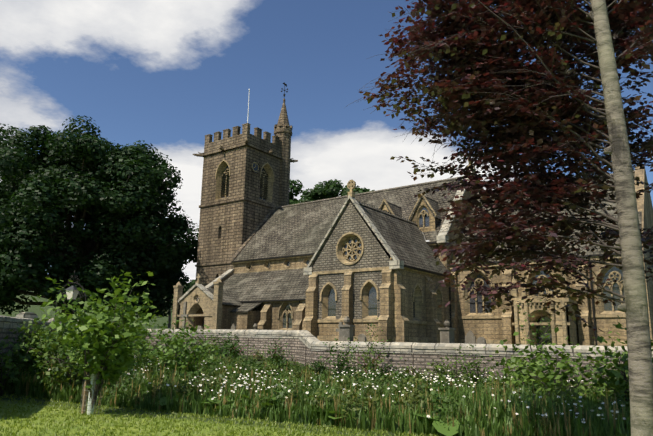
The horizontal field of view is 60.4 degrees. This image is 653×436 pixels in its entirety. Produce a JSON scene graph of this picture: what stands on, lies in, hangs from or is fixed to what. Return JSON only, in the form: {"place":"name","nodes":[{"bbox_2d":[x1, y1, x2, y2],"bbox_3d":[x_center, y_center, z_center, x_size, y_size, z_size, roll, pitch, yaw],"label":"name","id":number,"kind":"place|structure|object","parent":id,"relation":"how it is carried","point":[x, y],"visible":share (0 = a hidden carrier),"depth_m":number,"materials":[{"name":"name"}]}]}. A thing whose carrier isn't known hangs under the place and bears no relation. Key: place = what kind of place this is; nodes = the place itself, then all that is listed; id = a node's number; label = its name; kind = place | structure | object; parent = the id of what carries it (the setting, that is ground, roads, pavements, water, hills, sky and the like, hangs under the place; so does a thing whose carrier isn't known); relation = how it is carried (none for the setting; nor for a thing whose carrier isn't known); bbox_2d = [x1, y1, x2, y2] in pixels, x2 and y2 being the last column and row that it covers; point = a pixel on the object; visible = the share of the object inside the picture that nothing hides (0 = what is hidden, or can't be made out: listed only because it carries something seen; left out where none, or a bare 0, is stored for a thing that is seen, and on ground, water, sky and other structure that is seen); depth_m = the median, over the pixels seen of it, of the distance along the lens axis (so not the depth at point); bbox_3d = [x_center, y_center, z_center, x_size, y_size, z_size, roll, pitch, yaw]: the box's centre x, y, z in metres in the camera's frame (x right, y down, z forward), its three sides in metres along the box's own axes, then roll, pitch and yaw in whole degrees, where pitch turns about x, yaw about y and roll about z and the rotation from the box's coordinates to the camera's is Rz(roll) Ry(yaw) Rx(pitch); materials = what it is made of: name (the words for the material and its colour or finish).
{"place":"outdoors","nodes":[
{"label":"outdoors","id":0,"kind":"place"},
{"bbox_2d":[55,270,85,315],"bbox_3d":[-13.792,4.087,30.440,1.802,2.650,0.580,-2,-13,13],"label":"gate lamp overthrow","id":1,"kind":"object","parent":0,"point":[73,292],"visible":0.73,"depth_m":30.32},
{"bbox_2d":[163,263,195,327],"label":"tree","id":2,"kind":"object","parent":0,"point":[169,321],"depth_m":145.10,"materials":[{"name":"green plant"}]},
{"bbox_2d":[0,285,508,435],"bbox_3d":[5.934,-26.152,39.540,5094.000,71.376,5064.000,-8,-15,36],"label":"ground","id":3,"kind":"structure","parent":0,"point":[37,311],"depth_m":11.11,"materials":[{"name":"green plant"}]},
{"bbox_2d":[3,284,32,304],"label":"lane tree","id":4,"kind":"object","parent":3,"relation":"on","point":[13,303],"depth_m":81.31,"materials":[{"name":"green plant"}]},
{"bbox_2d":[16,312,86,326],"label":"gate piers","id":5,"kind":"structure","parent":3,"relation":"on","point":[31,315],"depth_m":20.90,"materials":[{"name":"grey stone"}]},
{"bbox_2d":[79,352,105,414],"bbox_3d":[-4.979,3.532,11.965,0.407,1.300,0.406,-8,-15,36],"label":"tree guard","id":6,"kind":"object","parent":3,"relation":"on","point":[90,409],"visible":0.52,"depth_m":11.89,"materials":[{"name":"white plastic"}]},
{"bbox_2d":[0,115,198,327],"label":"tree","id":7,"kind":"object","parent":3,"relation":"on","point":[146,196],"depth_m":46.63,"materials":[{"name":"green plant"}]},
{"bbox_2d":[0,392,442,435],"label":"lawn tufts","id":8,"kind":"object","parent":3,"relation":"on","point":[195,428],"visible":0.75,"depth_m":10.46,"materials":[{"name":"green plant"}]},
{"bbox_2d":[9,357,625,435],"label":"wildflowers","id":9,"kind":"object","parent":3,"relation":"on","point":[428,416],"visible":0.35,"depth_m":14.40,"materials":[{"name":"white plant"}]},
{"bbox_2d":[13,351,629,424],"bbox_3d":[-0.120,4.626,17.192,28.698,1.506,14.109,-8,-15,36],"label":"meadow herbs","id":10,"kind":"object","parent":3,"relation":"on","point":[292,384],"visible":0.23,"depth_m":13.34,"materials":[{"name":"green plant"}]},
{"bbox_2d":[0,315,652,389],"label":"boundary wall","id":11,"kind":"structure","parent":3,"relation":"on","point":[303,339],"depth_m":23.31,"materials":[{"name":"stone"}]},
{"bbox_2d":[0,266,652,407],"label":"shrubs","id":12,"kind":"object","parent":3,"relation":"on","point":[97,337],"visible":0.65,"depth_m":14.84,"materials":[{"name":"green plant"}]},
{"bbox_2d":[156,365,629,435],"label":"butterbur leaves","id":13,"kind":"object","parent":3,"relation":"on","point":[441,429],"visible":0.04,"depth_m":10.22,"materials":[{"name":"green plant"}]},
{"bbox_2d":[247,338,621,386],"bbox_3d":[9.254,4.862,17.869,32.518,1.661,0.012,-8,-15,36],"label":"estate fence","id":14,"kind":"object","parent":3,"relation":"on","point":[413,362],"visible":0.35,"depth_m":22.51,"materials":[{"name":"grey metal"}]},
{"bbox_2d":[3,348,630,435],"bbox_3d":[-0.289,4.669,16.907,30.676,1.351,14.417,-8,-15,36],"label":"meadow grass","id":15,"kind":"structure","parent":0,"point":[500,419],"depth_m":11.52,"materials":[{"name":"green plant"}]},
{"bbox_2d":[0,0,652,282],"label":"sky","id":16,"kind":"structure","parent":0,"point":[168,75],"materials":[{"name":"blue"}]},
{"bbox_2d":[349,0,652,435],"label":"copper beech","id":17,"kind":"object","parent":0,"point":[615,18],"depth_m":8.55,"materials":[{"name":"plant"}]},
{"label":"churchyard ground","id":18,"kind":"structure","parent":0,"visible":0},
{"bbox_2d":[181,302,188,328],"bbox_3d":[-9.376,6.888,36.969,0.870,2.720,0.370,-8,-15,36],"label":"stone cross","id":19,"kind":"object","parent":18,"relation":"on","point":[184,312],"visible":0.56,"depth_m":37.02,"materials":[{"name":"grey stone"}]},
{"bbox_2d":[248,323,261,329],"bbox_3d":[-4.469,7.252,35.100,0.750,1.308,0.750,-6,-14,30],"label":"urn monument","id":20,"kind":"object","parent":18,"relation":"on","point":[255,325],"visible":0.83,"depth_m":35.09,"materials":[{"name":"grey stone"}]},
{"bbox_2d":[289,179,374,204],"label":"tree","id":21,"kind":"object","parent":18,"relation":"on","point":[329,189],"depth_m":64.69,"materials":[{"name":"green plant"}]},
{"bbox_2d":[336,322,342,340],"bbox_3d":[0.706,5.804,27.845,0.750,1.270,0.370,-6,-14,30],"label":"stone cross","id":22,"kind":"object","parent":18,"relation":"on","point":[338,329],"visible":0.31,"depth_m":27.89,"materials":[{"name":"grey stone"}]},
{"bbox_2d":[338,316,354,340],"bbox_3d":[0.976,5.492,27.076,0.750,1.501,0.750,-5,-14,24],"label":"urn monument","id":23,"kind":"object","parent":18,"relation":"on","point":[346,330],"visible":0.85,"depth_m":26.88,"materials":[{"name":"grey stone"}]},
{"bbox_2d":[358,334,366,341],"bbox_3d":[1.712,5.908,26.902,0.700,0.700,0.370,-10,-12,41],"label":"headstone","id":24,"kind":"object","parent":18,"relation":"on","point":[362,338],"visible":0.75,"depth_m":26.86,"materials":[{"name":"grey stone"}]},
{"bbox_2d":[171,83,652,346],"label":"church","id":25,"kind":"structure","parent":18,"relation":"on","point":[269,257],"depth_m":34.39,"materials":[{"name":"stone"}]},
{"bbox_2d":[250,160,260,173],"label":"tower clock","id":26,"kind":"object","parent":25,"relation":"attached to","point":[255,166],"visible":1,"depth_m":49.45,"materials":[{"name":"blue"}]},
{"bbox_2d":[438,320,455,342],"bbox_3d":[5.892,5.683,27.404,0.750,1.424,0.750,-10,-16,41],"label":"urn monument","id":27,"kind":"object","parent":18,"relation":"on","point":[446,334],"visible":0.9,"depth_m":27.24,"materials":[{"name":"grey stone"}]},
{"bbox_2d":[465,330,475,343],"bbox_3d":[7.046,5.982,27.484,0.750,0.970,0.370,-6,-14,27],"label":"headstone","id":28,"kind":"object","parent":18,"relation":"on","point":[470,337],"visible":0.69,"depth_m":27.45,"materials":[{"name":"grey stone"}]},
{"bbox_2d":[477,337,485,343],"bbox_3d":[7.267,5.905,26.340,0.670,0.640,0.370,-9,-19,38],"label":"headstone","id":29,"kind":"object","parent":18,"relation":"on","point":[481,340],"visible":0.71,"depth_m":26.32,"materials":[{"name":"grey stone"}]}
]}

